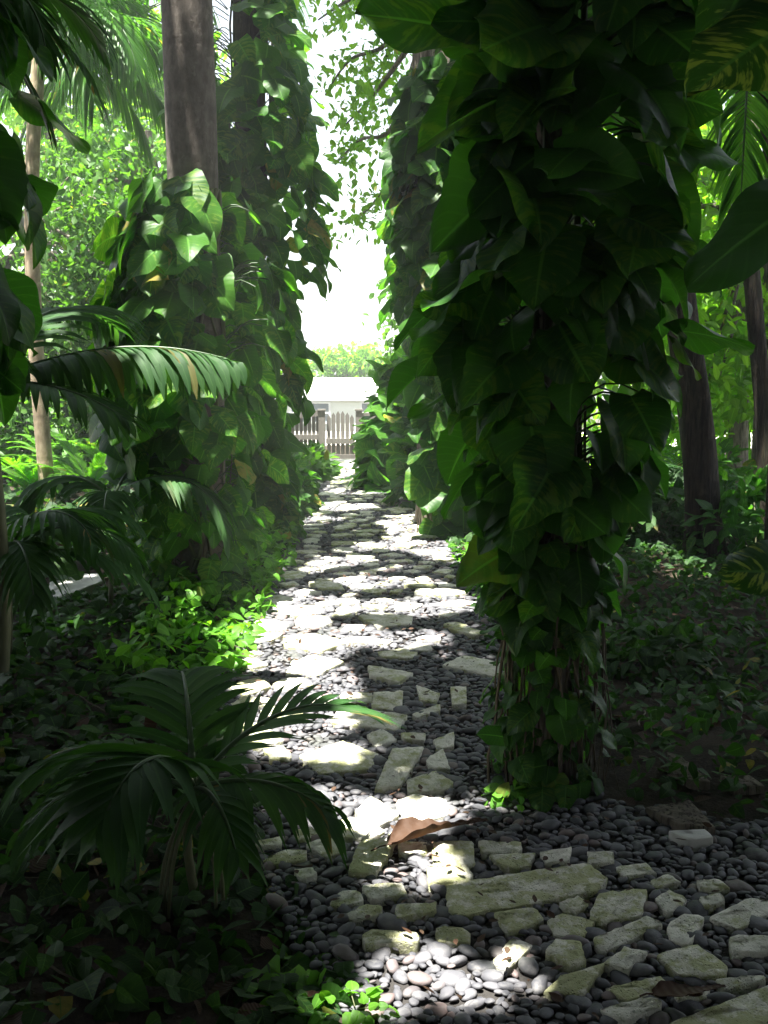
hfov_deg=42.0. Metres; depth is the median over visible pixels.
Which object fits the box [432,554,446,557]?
flagstone
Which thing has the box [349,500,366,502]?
flagstone
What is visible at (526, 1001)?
river pebble
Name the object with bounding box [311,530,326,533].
flagstone
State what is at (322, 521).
flagstone
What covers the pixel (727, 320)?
tree
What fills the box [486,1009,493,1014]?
river pebble
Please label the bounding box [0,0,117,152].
palm
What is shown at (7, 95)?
feather palm
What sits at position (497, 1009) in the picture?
river pebble
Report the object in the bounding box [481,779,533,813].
seedling
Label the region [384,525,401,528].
flagstone
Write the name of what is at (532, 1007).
river pebble
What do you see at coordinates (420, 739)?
flagstone
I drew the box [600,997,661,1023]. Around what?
flagstone
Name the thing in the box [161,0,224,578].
palm tree
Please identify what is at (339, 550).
flagstone
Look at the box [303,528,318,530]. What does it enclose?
flagstone
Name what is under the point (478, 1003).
river pebble
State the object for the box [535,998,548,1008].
river pebble
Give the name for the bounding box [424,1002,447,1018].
river pebble
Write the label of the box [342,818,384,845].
flagstone
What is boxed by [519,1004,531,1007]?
river pebble
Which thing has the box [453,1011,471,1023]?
river pebble
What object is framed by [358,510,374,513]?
flagstone
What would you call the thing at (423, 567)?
flagstone
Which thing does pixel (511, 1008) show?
river pebble
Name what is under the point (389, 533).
flagstone
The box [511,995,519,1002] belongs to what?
river pebble
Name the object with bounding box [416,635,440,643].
flagstone
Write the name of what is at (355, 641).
flagstone
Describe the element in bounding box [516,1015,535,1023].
river pebble
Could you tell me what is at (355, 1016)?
seedling
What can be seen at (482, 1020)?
river pebble
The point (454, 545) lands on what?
ground cover
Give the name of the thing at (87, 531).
young palm
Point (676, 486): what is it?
broadleaf shrub
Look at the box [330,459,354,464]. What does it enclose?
stone step
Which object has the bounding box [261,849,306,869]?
flagstone
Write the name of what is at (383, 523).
flagstone
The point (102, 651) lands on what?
seedling
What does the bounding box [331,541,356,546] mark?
flagstone
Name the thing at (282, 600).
flagstone
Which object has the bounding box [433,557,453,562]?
flagstone
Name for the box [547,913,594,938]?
flagstone
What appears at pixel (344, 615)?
flagstone
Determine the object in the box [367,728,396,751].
flagstone
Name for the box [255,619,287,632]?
flagstone
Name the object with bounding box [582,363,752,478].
tree
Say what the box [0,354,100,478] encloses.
tree
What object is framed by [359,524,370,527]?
flagstone
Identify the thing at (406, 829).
fallen leaf
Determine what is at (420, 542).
flagstone
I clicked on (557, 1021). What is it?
river pebble
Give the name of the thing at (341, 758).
flagstone
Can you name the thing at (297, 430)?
picket fence
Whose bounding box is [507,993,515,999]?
river pebble
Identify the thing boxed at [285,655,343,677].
flagstone
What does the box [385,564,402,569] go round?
flagstone
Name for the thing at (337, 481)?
flagstone
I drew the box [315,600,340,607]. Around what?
flagstone
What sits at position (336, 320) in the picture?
sky
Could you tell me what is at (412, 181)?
climbing vine
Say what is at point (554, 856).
flagstone
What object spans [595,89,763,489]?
tree
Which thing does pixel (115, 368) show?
palm
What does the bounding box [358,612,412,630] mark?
flagstone
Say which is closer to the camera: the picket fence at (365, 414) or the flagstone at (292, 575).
the flagstone at (292, 575)
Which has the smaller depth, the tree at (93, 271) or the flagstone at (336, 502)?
the flagstone at (336, 502)
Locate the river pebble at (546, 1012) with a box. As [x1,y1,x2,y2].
[539,1007,553,1018]
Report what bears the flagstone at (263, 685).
on the path
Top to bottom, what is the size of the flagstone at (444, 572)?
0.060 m
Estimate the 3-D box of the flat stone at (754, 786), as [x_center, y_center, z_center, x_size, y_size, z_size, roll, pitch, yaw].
[1.395,1.073,3.896,0.134,0.075,0.117,0,8,0]
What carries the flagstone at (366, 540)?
on the path
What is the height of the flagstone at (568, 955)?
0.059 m
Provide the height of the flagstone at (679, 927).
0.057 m
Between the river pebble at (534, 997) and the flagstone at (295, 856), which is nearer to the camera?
the river pebble at (534, 997)
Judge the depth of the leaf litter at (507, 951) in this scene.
3.25 m
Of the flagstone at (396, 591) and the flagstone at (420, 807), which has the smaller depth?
the flagstone at (420, 807)
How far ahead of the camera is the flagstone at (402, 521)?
10.86 m
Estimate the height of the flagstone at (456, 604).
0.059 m
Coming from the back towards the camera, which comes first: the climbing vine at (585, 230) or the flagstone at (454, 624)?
the flagstone at (454, 624)
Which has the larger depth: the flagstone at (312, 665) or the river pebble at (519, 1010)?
the flagstone at (312, 665)
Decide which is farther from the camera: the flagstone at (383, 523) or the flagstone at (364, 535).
the flagstone at (383, 523)
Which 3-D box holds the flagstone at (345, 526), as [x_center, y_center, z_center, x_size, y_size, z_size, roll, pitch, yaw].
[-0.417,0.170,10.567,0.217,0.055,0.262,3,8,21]
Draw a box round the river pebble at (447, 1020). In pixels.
[441,1016,452,1023]
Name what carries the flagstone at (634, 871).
on the path
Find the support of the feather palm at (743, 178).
on the ground at (252, 936)
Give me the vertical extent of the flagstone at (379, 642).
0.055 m
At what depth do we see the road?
26.63 m
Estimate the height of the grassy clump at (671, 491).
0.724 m
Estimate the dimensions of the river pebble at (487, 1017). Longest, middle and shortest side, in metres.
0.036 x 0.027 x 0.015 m
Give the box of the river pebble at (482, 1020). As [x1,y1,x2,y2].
[479,1017,487,1023]
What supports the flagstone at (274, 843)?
on the path
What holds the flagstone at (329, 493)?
on the path
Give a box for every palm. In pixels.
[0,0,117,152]
[0,0,233,498]
[0,0,367,146]
[0,305,250,687]
[0,505,160,654]
[0,665,402,918]
[8,452,240,607]
[706,89,767,539]
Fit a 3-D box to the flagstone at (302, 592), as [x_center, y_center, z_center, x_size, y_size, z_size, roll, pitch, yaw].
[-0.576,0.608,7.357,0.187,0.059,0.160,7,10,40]
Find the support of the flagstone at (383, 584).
on the path
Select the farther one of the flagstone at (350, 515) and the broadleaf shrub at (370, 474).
the broadleaf shrub at (370, 474)
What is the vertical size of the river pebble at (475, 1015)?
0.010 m
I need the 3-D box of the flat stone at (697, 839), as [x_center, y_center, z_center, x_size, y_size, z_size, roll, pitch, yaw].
[1.057,1.138,3.445,0.140,0.070,0.074,0,8,0]
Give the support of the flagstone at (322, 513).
on the path
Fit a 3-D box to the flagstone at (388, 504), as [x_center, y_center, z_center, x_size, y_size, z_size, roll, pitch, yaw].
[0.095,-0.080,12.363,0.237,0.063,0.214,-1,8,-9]
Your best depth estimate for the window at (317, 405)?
33.81 m
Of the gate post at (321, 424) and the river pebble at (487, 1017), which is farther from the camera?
the gate post at (321, 424)
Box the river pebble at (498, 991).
[494,989,502,994]
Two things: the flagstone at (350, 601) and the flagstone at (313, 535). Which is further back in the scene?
the flagstone at (313, 535)
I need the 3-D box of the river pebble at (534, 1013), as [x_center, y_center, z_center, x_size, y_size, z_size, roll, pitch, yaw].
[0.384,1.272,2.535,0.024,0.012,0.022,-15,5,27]
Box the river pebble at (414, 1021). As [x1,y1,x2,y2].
[403,1019,419,1023]
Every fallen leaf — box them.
[370,817,487,850]
[639,980,725,996]
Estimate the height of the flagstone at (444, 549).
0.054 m
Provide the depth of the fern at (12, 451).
14.70 m
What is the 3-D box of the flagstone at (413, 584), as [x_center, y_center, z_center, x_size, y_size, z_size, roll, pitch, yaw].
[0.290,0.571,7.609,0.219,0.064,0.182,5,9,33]
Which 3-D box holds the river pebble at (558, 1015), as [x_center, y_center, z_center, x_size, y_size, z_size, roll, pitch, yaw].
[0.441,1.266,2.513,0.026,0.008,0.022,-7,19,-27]
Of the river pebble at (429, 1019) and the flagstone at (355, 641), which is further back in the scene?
the flagstone at (355, 641)
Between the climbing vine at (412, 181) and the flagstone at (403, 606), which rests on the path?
the flagstone at (403, 606)
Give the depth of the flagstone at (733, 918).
2.96 m
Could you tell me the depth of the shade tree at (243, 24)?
9.04 m
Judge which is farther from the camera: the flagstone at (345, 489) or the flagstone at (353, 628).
the flagstone at (345, 489)
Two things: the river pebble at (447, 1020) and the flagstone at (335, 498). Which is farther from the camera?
the flagstone at (335, 498)
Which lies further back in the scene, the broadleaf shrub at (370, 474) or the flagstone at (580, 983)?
the broadleaf shrub at (370, 474)
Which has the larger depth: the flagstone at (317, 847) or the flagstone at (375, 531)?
the flagstone at (375, 531)
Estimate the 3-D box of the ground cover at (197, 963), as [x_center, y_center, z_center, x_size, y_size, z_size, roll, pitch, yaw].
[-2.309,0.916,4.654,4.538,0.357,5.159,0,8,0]
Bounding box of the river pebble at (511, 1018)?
[507,1016,514,1022]
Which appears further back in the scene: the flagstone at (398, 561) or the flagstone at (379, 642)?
the flagstone at (398, 561)
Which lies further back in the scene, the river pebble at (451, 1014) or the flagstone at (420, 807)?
the flagstone at (420, 807)
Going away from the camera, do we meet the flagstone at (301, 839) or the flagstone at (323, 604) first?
the flagstone at (301, 839)
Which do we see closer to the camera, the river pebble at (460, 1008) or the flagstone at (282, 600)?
the river pebble at (460, 1008)
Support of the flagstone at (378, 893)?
on the path
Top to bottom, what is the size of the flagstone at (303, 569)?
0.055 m
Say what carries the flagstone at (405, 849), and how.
on the path
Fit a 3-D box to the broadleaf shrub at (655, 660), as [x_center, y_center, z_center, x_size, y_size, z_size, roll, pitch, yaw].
[1.481,0.749,5.485,0.736,0.356,0.648,4,9,27]
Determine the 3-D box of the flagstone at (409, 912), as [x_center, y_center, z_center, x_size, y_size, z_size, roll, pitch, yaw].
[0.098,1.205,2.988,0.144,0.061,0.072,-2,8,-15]
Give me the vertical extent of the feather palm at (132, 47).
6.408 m
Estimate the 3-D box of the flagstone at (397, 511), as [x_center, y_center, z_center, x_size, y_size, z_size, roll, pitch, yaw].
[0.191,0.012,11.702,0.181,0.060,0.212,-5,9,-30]
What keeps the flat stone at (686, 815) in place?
on the path
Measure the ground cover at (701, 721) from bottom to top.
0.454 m
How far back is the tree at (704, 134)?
17.90 m
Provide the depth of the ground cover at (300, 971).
2.67 m
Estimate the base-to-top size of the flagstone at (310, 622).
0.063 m
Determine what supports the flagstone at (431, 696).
on the path
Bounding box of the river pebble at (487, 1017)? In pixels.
[480,1012,491,1022]
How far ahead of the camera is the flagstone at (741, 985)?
2.63 m
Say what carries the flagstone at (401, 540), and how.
on the path
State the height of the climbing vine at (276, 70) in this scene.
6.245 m
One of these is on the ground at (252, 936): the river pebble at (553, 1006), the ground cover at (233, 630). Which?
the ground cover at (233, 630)
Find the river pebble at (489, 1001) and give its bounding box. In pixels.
[485,998,494,1004]
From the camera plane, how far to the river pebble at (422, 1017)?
2.50 m
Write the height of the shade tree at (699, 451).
14.656 m
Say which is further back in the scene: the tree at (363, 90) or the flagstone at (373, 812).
the tree at (363, 90)
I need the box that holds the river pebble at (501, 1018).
[493,1013,507,1023]
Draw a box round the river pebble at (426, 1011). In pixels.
[423,1008,432,1015]
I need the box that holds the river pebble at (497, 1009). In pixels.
[492,1005,504,1015]
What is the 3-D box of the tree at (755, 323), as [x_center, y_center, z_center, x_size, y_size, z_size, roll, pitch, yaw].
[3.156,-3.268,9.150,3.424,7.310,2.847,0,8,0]
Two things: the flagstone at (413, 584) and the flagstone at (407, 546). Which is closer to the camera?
the flagstone at (413, 584)
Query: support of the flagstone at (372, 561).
on the path
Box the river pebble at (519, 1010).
[514,1007,527,1014]
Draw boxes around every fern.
[0,434,90,484]
[0,443,79,471]
[0,455,73,492]
[3,432,108,492]
[23,434,90,460]
[29,443,78,464]
[56,429,104,458]
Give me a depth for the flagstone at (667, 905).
3.03 m
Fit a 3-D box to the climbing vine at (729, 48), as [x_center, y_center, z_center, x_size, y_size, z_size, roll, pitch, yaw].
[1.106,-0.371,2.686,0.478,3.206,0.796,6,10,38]
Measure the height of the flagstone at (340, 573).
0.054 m
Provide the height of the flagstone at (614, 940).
0.056 m
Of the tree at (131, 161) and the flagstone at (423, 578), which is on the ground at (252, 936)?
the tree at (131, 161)
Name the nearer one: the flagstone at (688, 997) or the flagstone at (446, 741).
the flagstone at (688, 997)
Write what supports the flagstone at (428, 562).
on the path
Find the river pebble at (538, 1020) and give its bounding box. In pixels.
[534,1018,540,1023]
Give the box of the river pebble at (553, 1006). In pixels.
[544,1003,560,1009]
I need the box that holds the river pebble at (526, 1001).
[520,998,532,1003]
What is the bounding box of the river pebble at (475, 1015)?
[471,1012,480,1018]
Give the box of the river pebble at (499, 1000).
[496,997,504,1005]
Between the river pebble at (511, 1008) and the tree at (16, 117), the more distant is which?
the tree at (16, 117)
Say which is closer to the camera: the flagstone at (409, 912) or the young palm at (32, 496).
the flagstone at (409, 912)
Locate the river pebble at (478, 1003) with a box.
[464,998,485,1009]
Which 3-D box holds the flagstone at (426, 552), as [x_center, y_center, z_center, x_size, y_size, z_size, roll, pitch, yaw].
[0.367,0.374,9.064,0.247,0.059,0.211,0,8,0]
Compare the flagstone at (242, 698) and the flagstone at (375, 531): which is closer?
the flagstone at (242, 698)
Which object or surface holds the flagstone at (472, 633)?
on the path
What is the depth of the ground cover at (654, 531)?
9.19 m
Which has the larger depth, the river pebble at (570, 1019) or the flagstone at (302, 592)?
the flagstone at (302, 592)
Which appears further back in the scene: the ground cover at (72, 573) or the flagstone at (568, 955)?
the ground cover at (72, 573)
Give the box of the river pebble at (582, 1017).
[577,1013,591,1021]
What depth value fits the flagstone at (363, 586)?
7.55 m
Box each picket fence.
[291,410,318,445]
[362,413,375,423]
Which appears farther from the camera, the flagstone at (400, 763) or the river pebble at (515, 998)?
the flagstone at (400, 763)
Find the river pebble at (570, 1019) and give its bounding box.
[564,1014,577,1023]
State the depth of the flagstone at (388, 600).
7.11 m
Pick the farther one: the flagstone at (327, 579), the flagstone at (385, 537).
the flagstone at (385, 537)
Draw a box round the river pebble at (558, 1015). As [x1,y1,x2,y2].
[555,1012,564,1018]
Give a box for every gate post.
[317,409,325,451]
[355,409,362,431]
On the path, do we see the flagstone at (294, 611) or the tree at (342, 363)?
the flagstone at (294, 611)
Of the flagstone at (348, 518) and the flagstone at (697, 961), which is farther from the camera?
the flagstone at (348, 518)
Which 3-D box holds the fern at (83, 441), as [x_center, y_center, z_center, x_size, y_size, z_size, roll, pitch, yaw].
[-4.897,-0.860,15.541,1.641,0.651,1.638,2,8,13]
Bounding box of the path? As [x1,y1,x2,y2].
[234,481,767,1023]
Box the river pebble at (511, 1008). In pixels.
[507,1005,518,1012]
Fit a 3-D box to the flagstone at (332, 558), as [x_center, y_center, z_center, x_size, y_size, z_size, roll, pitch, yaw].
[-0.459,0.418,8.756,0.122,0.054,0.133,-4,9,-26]
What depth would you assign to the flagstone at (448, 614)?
6.67 m
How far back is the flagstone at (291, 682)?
5.17 m
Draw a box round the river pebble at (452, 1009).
[447,1006,456,1014]
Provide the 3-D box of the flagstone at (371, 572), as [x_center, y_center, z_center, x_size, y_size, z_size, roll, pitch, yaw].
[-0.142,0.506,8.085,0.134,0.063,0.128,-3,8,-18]
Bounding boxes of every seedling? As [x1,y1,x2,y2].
[81,634,154,674]
[307,980,399,1023]
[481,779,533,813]
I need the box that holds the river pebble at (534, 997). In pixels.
[529,995,539,1000]
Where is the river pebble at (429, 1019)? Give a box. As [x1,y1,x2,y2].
[426,1015,434,1022]
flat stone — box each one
[49,573,101,600]
[645,800,714,834]
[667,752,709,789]
[668,829,712,851]
[720,775,763,794]
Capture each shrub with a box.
[290,452,325,518]
[291,439,343,483]
[340,348,408,492]
[376,395,416,510]
[597,616,724,685]
[620,469,683,549]
[665,437,756,524]
[678,465,766,563]
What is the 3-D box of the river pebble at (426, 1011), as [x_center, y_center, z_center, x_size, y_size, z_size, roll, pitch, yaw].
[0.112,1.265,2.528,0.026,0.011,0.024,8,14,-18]
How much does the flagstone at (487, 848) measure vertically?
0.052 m
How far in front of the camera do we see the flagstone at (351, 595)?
7.28 m
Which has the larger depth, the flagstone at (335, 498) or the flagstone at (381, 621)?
the flagstone at (335, 498)
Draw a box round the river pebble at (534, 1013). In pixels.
[531,1010,538,1016]
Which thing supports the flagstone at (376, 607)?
on the path
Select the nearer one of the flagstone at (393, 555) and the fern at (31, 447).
the flagstone at (393, 555)
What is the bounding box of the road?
[303,431,751,453]
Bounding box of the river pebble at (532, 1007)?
[528,1005,539,1010]
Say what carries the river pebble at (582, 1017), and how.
on the path
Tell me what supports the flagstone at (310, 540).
on the path
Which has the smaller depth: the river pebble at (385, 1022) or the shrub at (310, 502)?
the river pebble at (385, 1022)
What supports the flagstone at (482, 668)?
on the path
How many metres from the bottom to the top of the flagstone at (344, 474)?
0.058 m
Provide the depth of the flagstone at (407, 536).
9.90 m
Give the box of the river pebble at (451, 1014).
[447,1011,454,1018]
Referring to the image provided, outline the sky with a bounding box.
[0,0,761,393]
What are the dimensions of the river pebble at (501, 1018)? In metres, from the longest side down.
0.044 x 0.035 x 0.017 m
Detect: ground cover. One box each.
[0,577,360,1023]
[2,462,320,596]
[112,520,299,677]
[236,933,407,1022]
[440,532,469,567]
[444,523,767,839]
[465,447,756,551]
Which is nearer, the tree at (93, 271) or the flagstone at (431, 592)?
the flagstone at (431, 592)
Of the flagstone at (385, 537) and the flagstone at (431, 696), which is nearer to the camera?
the flagstone at (431, 696)
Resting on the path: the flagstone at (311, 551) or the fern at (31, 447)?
the flagstone at (311, 551)
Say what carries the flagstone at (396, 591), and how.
on the path
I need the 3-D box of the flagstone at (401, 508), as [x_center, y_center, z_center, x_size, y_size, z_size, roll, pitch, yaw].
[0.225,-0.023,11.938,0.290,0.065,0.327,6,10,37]
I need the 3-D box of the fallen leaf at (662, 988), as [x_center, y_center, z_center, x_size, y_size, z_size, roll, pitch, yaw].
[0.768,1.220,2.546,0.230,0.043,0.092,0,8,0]
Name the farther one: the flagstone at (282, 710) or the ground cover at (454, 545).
the ground cover at (454, 545)
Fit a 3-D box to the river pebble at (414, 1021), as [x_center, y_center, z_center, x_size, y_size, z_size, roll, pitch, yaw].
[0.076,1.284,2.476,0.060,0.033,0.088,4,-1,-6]
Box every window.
[311,402,330,423]
[360,402,368,412]
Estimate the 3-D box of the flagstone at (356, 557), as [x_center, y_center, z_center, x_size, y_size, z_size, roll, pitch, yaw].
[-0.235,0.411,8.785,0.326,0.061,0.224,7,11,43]
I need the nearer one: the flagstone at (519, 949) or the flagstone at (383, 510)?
the flagstone at (519, 949)
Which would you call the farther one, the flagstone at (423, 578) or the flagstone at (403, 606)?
the flagstone at (423, 578)
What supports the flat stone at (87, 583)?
on the ground at (252, 936)
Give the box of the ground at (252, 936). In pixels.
[0,396,767,1023]
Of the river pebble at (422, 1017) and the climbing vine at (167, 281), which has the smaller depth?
the river pebble at (422, 1017)
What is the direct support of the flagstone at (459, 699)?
on the path
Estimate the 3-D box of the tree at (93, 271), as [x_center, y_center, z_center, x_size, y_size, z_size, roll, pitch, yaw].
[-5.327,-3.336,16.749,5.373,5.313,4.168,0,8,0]
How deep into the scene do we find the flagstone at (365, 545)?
9.33 m
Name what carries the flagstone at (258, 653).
on the path
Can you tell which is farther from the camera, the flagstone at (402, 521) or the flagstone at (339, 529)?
the flagstone at (402, 521)
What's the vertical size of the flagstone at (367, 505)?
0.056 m
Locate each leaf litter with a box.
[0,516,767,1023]
[241,531,767,1022]
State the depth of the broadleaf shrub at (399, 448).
12.13 m
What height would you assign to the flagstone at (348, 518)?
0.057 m
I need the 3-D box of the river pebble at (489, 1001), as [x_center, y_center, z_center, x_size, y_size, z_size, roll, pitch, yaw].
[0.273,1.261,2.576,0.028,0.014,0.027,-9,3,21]
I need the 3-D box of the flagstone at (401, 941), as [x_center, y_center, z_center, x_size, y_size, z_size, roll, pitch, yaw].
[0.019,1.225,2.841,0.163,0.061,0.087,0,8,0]
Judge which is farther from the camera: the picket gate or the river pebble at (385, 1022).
the picket gate
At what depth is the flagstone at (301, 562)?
8.54 m
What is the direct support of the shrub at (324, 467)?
on the ground at (252, 936)
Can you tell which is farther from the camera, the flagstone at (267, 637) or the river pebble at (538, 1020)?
the flagstone at (267, 637)
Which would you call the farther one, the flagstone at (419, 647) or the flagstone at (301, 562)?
the flagstone at (301, 562)
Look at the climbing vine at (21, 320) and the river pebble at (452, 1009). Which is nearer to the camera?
the river pebble at (452, 1009)
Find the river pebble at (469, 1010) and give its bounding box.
[463,1007,474,1016]
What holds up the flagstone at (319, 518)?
on the path
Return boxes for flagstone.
[216,723,283,751]
[229,677,269,695]
[231,695,269,709]
[239,657,267,671]
[249,651,263,657]
[254,632,282,644]
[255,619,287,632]
[255,836,281,853]
[260,703,301,726]
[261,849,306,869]
[263,745,290,765]
[265,595,298,607]
[272,605,320,618]
[273,677,312,692]
[276,570,306,580]
[279,581,298,588]
[283,633,345,653]
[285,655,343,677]
[294,567,319,573]
[294,589,321,598]
[294,867,316,887]
[295,549,326,554]
[295,560,303,564]
[296,616,333,630]
[296,826,316,842]
[299,741,377,778]
[302,538,319,544]
[303,523,323,527]
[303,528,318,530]
[303,544,320,548]
[303,560,331,567]
[304,554,321,558]
[306,534,321,537]
[306,838,339,860]
[309,580,344,592]
[311,510,333,515]
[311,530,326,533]
[312,517,330,520]
[315,578,332,581]
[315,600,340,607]
[317,520,332,523]
[318,491,341,495]
[320,565,350,572]
[321,500,346,504]
[324,556,339,560]
[327,497,343,500]
[330,480,346,482]
[330,533,354,538]
[330,547,353,554]
[330,710,406,731]
[330,890,363,912]
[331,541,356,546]
[332,487,350,490]
[332,612,353,620]
[333,524,355,529]
[333,571,355,576]
[334,528,344,531]
[335,576,365,582]
[336,506,361,511]
[336,606,357,614]
[338,473,352,475]
[338,598,359,605]
[339,463,352,465]
[339,517,355,519]
[340,513,362,517]
[340,692,373,704]
[341,636,373,646]
[342,592,357,597]
[342,624,364,633]
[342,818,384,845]
[345,553,375,561]
[346,583,374,589]
[346,904,382,926]
[348,838,396,880]
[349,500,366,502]
[349,518,368,522]
[350,529,384,534]
[351,491,374,495]
[355,796,398,829]
[356,532,373,538]
[357,542,385,548]
[358,503,380,508]
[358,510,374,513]
[358,539,372,541]
[358,570,375,575]
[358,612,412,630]
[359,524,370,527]
[360,562,379,568]
[361,588,386,595]
[362,604,387,611]
[362,883,407,905]
[362,929,419,953]
[367,559,378,562]
[367,665,412,685]
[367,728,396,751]
[369,638,392,646]
[370,567,385,571]
[371,520,400,526]
[371,690,402,711]
[372,548,389,554]
[374,509,386,511]
[374,747,423,795]
[376,582,387,586]
[376,597,394,603]
[378,536,391,539]
[378,648,417,661]
[379,553,405,558]
[381,502,399,506]
[383,532,393,535]
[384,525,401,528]
[385,558,413,563]
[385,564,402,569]
[386,507,412,511]
[387,528,407,532]
[388,576,407,582]
[389,589,402,595]
[391,510,406,514]
[391,543,417,549]
[394,602,422,612]
[395,539,408,542]
[395,901,436,926]
[396,794,448,820]
[397,515,410,517]
[398,842,427,860]
[399,519,416,523]
[401,732,425,746]
[402,533,438,539]
[403,569,420,574]
[404,581,436,588]
[406,771,452,796]
[407,525,418,530]
[409,641,431,654]
[410,540,426,545]
[411,549,437,555]
[412,704,440,719]
[413,565,431,570]
[414,588,468,599]
[415,576,430,581]
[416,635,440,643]
[416,685,439,706]
[418,561,434,565]
[426,749,449,774]
[427,866,472,891]
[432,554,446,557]
[432,569,453,575]
[432,840,474,869]
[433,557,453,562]
[433,732,454,751]
[435,547,449,550]
[435,926,470,947]
[436,599,475,608]
[437,582,455,587]
[439,611,458,618]
[443,656,499,677]
[444,574,455,581]
[444,622,467,627]
[445,863,607,920]
[448,626,487,639]
[450,686,466,711]
[478,840,521,859]
[489,853,534,873]
[493,938,531,976]
[494,907,543,938]
[540,847,571,867]
[544,963,603,1001]
[545,939,585,972]
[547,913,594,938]
[559,895,587,915]
[587,851,613,872]
[589,888,647,929]
[593,916,661,957]
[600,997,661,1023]
[604,946,647,977]
[606,976,664,1002]
[616,863,656,882]
[650,874,680,890]
[655,890,686,920]
[657,944,727,984]
[667,914,703,947]
[669,985,767,1023]
[674,991,709,1006]
[696,878,729,895]
[699,893,724,914]
[710,898,767,934]
[715,975,765,995]
[728,934,767,962]
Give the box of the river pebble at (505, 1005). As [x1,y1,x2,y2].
[501,1001,508,1008]
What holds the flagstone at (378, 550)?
on the path
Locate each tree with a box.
[0,0,231,391]
[0,153,148,360]
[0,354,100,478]
[13,104,282,374]
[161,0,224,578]
[233,0,267,446]
[294,0,431,522]
[307,340,389,377]
[361,57,408,369]
[424,49,449,520]
[532,14,577,783]
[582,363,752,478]
[592,89,761,395]
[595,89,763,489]
[597,125,767,476]
[667,293,727,557]
[735,90,767,527]
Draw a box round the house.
[275,378,377,430]
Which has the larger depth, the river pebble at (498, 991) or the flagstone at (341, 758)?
the flagstone at (341, 758)
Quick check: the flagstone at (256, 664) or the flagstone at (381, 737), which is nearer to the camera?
the flagstone at (381, 737)
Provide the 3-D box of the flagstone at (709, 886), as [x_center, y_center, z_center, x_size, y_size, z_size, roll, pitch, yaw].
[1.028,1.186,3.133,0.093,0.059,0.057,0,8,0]
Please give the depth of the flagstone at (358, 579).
7.82 m
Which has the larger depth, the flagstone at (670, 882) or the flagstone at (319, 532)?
the flagstone at (319, 532)
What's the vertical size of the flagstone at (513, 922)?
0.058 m
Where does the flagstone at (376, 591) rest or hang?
on the path
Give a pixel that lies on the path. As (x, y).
(308, 909)
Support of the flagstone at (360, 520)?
on the path
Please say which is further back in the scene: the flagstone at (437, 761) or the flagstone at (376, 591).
the flagstone at (376, 591)
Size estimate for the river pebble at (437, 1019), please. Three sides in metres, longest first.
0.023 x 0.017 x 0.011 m
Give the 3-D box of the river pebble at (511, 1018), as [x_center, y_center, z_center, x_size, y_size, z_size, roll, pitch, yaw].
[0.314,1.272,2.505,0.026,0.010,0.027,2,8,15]
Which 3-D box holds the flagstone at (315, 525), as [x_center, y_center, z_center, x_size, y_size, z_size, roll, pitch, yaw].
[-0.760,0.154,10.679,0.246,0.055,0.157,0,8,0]
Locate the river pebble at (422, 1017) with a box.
[416,1014,429,1020]
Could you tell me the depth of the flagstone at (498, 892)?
3.10 m
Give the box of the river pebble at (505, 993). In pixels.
[502,990,510,996]
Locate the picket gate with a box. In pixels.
[326,411,354,458]
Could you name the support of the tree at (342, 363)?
on the ground at (252, 936)
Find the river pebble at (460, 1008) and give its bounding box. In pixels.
[455,1004,463,1012]
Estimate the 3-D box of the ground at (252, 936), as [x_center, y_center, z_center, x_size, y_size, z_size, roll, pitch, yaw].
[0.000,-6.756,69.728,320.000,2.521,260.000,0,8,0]
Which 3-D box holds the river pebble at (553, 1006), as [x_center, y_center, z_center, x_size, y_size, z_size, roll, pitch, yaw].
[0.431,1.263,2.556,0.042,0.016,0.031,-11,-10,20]
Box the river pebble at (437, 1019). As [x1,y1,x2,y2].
[432,1016,439,1023]
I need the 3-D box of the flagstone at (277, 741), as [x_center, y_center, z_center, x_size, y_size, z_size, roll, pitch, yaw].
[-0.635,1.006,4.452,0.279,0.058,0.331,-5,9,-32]
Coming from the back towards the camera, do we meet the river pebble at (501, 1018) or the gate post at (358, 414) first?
the gate post at (358, 414)
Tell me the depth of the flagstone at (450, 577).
7.89 m
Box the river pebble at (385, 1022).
[379,1020,391,1023]
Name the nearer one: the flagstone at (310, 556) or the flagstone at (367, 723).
the flagstone at (367, 723)
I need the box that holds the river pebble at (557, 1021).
[552,1019,562,1023]
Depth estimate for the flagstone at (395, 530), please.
10.29 m
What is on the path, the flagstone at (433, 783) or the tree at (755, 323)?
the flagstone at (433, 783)
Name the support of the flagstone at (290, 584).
on the path
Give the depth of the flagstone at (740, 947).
2.79 m
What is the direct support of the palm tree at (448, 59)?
on the ground at (252, 936)
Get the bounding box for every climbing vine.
[0,0,90,428]
[84,168,308,598]
[157,0,340,546]
[355,0,754,812]
[375,52,482,540]
[684,0,767,596]
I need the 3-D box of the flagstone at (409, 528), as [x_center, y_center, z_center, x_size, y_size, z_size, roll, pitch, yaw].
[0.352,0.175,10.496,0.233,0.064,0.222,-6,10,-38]
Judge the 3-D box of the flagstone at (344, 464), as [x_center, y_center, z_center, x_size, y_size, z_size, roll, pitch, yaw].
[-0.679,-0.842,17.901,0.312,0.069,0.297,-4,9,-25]

